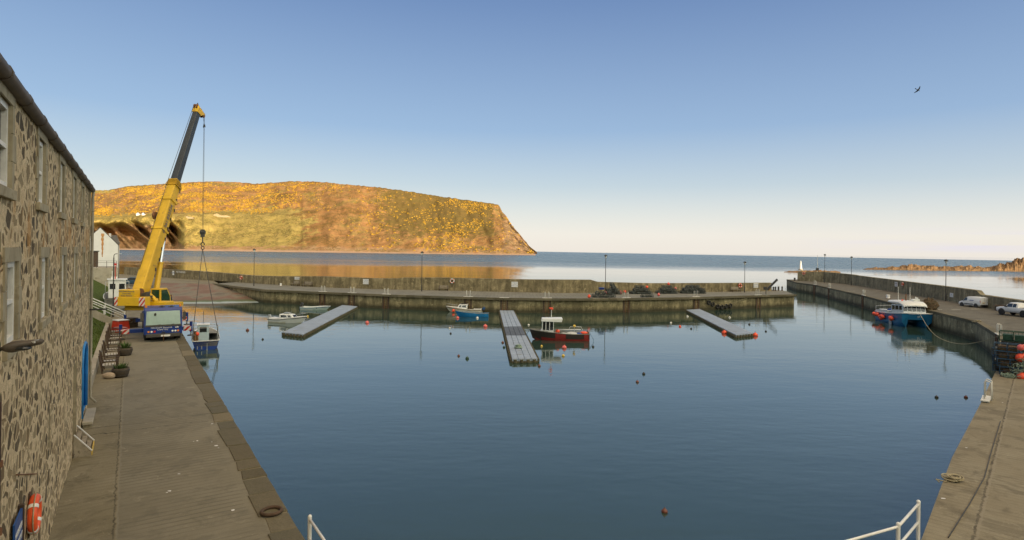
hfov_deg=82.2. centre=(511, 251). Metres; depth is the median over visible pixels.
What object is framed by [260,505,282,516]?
mooring ring
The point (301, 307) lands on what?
dinghy
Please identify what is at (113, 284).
lamp post
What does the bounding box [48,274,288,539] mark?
quay
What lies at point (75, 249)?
window
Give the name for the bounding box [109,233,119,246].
dark house
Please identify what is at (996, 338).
ladder
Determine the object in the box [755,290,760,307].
ladder
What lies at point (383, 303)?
ladder
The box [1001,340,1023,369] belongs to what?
fish bin
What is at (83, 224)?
window
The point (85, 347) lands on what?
door
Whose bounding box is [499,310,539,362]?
pontoon
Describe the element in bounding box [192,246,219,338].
lifting sling
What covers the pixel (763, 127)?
sky
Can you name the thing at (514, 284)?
sign
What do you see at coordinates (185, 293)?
slipway
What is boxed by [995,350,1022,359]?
square creel
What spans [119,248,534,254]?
beach
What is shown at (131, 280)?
car
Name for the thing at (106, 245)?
white house
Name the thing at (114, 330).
wooden chair
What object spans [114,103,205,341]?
mobile crane
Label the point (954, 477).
rope coil
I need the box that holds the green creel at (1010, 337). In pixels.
[999,330,1023,342]
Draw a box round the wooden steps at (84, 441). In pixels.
[73,425,94,457]
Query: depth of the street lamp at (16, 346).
8.27 m
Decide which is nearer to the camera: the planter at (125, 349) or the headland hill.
the planter at (125, 349)
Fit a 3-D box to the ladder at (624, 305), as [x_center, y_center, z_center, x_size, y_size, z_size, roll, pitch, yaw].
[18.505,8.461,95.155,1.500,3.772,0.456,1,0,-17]
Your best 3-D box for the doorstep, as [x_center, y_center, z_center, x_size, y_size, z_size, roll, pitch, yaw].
[-17.861,7.039,24.788,0.360,0.251,2.500,1,0,-33]
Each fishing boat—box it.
[191,311,219,350]
[530,307,589,340]
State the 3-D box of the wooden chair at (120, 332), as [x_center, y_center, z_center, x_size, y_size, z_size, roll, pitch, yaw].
[-30.864,6.460,45.592,0.977,1.071,0.857,1,0,-33]
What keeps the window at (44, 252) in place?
in the stone building
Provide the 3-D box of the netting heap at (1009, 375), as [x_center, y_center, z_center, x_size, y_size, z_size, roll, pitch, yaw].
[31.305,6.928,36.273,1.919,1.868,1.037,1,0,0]
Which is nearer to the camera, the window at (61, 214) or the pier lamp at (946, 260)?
the window at (61, 214)
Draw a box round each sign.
[363,279,368,283]
[511,282,517,286]
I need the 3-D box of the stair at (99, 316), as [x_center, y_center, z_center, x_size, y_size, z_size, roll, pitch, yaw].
[-38.586,5.090,52.163,7.122,3.995,2.575,1,0,-33]
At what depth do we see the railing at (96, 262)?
88.17 m
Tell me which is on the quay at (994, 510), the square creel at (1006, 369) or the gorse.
the square creel at (1006, 369)
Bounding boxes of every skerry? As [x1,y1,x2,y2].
[787,270,840,272]
[863,264,989,270]
[985,257,1023,271]
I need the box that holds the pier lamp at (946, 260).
[944,259,947,300]
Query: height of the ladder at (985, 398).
3.772 m
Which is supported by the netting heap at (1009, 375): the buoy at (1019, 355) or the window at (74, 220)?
the buoy at (1019, 355)
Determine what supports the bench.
on the harbour pier at (532, 295)
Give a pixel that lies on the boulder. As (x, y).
(109, 375)
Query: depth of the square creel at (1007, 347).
37.30 m
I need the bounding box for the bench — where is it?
[439,285,448,290]
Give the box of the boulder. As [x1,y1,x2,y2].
[102,372,115,378]
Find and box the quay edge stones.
[151,285,304,539]
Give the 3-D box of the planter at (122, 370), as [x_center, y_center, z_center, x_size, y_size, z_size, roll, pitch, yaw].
[-22.099,6.698,33.123,0.907,0.817,0.902,1,0,0]
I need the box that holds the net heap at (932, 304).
[921,297,938,309]
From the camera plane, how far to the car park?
74.33 m
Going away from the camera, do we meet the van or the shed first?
the van
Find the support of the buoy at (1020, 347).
on the netting heap at (1009, 375)
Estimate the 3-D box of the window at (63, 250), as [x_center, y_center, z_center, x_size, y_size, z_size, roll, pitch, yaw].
[-13.060,0.781,17.002,0.205,1.810,1.840,1,0,-33]
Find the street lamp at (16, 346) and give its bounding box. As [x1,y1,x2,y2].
[0,339,43,352]
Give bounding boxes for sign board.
[13,503,24,539]
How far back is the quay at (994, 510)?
20.37 m
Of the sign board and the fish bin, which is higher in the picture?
the fish bin
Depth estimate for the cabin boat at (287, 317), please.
76.07 m
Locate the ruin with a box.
[214,214,229,216]
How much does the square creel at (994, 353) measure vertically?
0.494 m
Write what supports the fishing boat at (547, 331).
on the sea
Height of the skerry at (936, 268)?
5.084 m
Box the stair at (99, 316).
[93,298,125,327]
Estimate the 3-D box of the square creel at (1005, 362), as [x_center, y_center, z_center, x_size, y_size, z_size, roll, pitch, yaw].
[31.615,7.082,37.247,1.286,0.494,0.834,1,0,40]
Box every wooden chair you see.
[98,353,117,373]
[99,350,119,368]
[101,344,119,362]
[102,340,119,356]
[105,334,120,348]
[106,330,122,343]
[107,327,121,339]
[109,323,122,336]
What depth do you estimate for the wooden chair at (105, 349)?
39.28 m
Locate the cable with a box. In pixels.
[948,421,1000,537]
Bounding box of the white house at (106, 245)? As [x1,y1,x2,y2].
[94,227,118,277]
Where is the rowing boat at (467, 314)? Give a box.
[456,311,488,316]
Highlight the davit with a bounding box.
[763,279,777,293]
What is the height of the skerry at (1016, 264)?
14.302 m
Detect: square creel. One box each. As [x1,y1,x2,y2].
[992,347,1018,355]
[992,355,1013,363]
[992,362,1013,372]
[994,341,1020,352]
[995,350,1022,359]
[997,358,1023,368]
[999,365,1019,374]
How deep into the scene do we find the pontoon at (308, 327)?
74.04 m
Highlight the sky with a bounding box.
[0,0,1023,257]
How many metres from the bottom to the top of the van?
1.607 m
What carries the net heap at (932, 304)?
on the harbour pier at (842, 289)
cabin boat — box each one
[267,312,306,322]
[446,303,484,312]
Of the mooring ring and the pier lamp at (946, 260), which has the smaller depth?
the mooring ring
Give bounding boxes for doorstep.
[82,407,95,427]
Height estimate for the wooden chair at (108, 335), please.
1.071 m
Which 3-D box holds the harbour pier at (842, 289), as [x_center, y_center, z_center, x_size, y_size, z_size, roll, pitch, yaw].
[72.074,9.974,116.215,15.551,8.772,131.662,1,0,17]
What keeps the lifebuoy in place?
attached to the stone building
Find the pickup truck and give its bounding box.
[996,302,1023,316]
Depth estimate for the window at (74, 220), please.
19.56 m
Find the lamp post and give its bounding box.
[112,253,121,316]
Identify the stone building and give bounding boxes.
[0,53,106,539]
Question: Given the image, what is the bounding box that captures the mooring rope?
[921,316,997,343]
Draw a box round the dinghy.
[299,303,329,309]
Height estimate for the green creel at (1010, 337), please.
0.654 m
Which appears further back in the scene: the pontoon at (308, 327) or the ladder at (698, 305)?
the ladder at (698, 305)
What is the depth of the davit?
110.39 m
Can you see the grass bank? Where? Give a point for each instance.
(98, 290)
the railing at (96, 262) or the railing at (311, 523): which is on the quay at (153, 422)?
the railing at (311, 523)
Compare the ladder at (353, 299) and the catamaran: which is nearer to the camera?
the catamaran
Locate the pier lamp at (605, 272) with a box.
[604,255,606,290]
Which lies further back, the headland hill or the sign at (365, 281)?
the headland hill
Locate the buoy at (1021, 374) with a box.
[1016,372,1023,378]
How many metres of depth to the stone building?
12.92 m
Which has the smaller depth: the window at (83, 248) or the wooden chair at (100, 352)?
the window at (83, 248)
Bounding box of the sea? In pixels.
[119,250,1023,539]
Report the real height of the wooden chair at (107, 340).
1.071 m
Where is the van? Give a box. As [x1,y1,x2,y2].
[959,296,987,307]
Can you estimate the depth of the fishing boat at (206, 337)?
56.80 m
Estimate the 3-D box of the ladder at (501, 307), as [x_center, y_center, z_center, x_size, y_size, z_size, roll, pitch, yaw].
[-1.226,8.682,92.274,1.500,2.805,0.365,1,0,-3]
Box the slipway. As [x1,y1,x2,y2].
[160,283,256,303]
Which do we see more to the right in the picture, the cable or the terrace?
the cable
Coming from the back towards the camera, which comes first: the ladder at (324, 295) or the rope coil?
the ladder at (324, 295)
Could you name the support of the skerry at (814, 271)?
in the sea
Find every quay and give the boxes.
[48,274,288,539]
[921,300,1023,539]
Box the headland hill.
[91,181,536,253]
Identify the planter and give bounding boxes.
[111,362,129,377]
[117,341,132,355]
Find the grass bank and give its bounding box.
[89,279,111,357]
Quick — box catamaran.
[872,293,932,327]
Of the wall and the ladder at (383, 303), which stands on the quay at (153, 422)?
the wall
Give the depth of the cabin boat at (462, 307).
91.74 m
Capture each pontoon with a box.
[282,305,357,337]
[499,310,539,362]
[686,309,753,337]
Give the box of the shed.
[90,251,98,266]
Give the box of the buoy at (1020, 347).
[1017,344,1023,350]
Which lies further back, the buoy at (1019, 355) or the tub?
the tub
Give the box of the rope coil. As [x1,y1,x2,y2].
[936,473,964,482]
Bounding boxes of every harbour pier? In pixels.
[124,267,796,312]
[787,272,1023,338]
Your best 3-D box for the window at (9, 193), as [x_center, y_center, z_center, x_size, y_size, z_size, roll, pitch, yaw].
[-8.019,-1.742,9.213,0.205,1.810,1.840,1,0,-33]
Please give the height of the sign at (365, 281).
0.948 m
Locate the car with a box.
[126,277,135,284]
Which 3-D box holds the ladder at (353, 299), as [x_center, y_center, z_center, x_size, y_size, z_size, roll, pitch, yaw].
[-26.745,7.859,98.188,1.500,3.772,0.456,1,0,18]
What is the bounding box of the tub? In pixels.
[111,319,129,330]
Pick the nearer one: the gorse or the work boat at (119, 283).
the work boat at (119, 283)
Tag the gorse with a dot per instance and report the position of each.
(98, 211)
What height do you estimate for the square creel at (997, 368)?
0.494 m
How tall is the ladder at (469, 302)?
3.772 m
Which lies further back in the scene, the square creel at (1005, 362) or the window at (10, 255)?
the square creel at (1005, 362)
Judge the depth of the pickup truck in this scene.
74.45 m
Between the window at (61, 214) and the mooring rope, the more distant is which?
the mooring rope
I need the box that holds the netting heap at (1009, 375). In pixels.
[1000,358,1023,378]
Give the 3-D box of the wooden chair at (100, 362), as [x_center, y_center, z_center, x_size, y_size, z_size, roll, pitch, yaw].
[-23.650,6.556,34.369,0.977,1.071,0.857,1,0,-34]
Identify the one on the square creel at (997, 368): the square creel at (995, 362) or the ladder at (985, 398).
the square creel at (995, 362)
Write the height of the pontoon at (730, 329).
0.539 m
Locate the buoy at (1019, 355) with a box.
[1015,353,1023,361]
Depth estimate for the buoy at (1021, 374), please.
35.86 m
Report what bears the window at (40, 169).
in the stone building
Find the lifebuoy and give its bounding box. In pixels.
[27,491,41,537]
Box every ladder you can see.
[318,291,326,305]
[348,287,354,305]
[382,288,388,308]
[463,290,472,308]
[500,297,508,309]
[543,297,550,312]
[623,292,629,312]
[693,292,699,308]
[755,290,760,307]
[861,290,865,307]
[981,379,992,401]
[995,323,1001,346]
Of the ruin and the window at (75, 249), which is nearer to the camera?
the window at (75, 249)
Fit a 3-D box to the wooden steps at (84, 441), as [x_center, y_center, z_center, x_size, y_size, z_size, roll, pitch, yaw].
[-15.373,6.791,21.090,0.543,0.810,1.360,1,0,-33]
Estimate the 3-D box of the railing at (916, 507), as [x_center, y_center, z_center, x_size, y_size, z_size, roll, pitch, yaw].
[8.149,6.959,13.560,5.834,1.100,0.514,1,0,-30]
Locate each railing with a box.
[90,261,116,267]
[307,514,324,539]
[847,500,920,539]
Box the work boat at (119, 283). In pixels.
[103,263,128,310]
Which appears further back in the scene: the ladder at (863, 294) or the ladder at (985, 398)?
the ladder at (863, 294)
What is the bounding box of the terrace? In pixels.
[93,266,117,285]
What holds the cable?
on the quay at (994, 510)
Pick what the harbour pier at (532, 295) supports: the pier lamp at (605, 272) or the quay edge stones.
the pier lamp at (605, 272)
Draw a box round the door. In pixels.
[81,341,87,418]
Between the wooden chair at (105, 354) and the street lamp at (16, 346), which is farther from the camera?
the wooden chair at (105, 354)
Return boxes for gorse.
[94,182,532,253]
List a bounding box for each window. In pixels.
[0,81,16,200]
[0,247,22,361]
[35,126,48,212]
[38,247,50,329]
[58,153,66,219]
[59,247,67,311]
[72,169,77,223]
[72,247,78,299]
[80,181,85,226]
[81,247,85,291]
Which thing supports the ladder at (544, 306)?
attached to the harbour pier at (532, 295)
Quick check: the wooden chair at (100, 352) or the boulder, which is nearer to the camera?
the boulder
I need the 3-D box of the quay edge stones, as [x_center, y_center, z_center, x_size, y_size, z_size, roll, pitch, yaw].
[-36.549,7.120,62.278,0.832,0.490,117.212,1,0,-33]
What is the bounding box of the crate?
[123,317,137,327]
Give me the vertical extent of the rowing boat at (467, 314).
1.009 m
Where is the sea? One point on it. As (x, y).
(811, 416)
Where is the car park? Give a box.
[936,300,1023,339]
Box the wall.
[92,322,109,385]

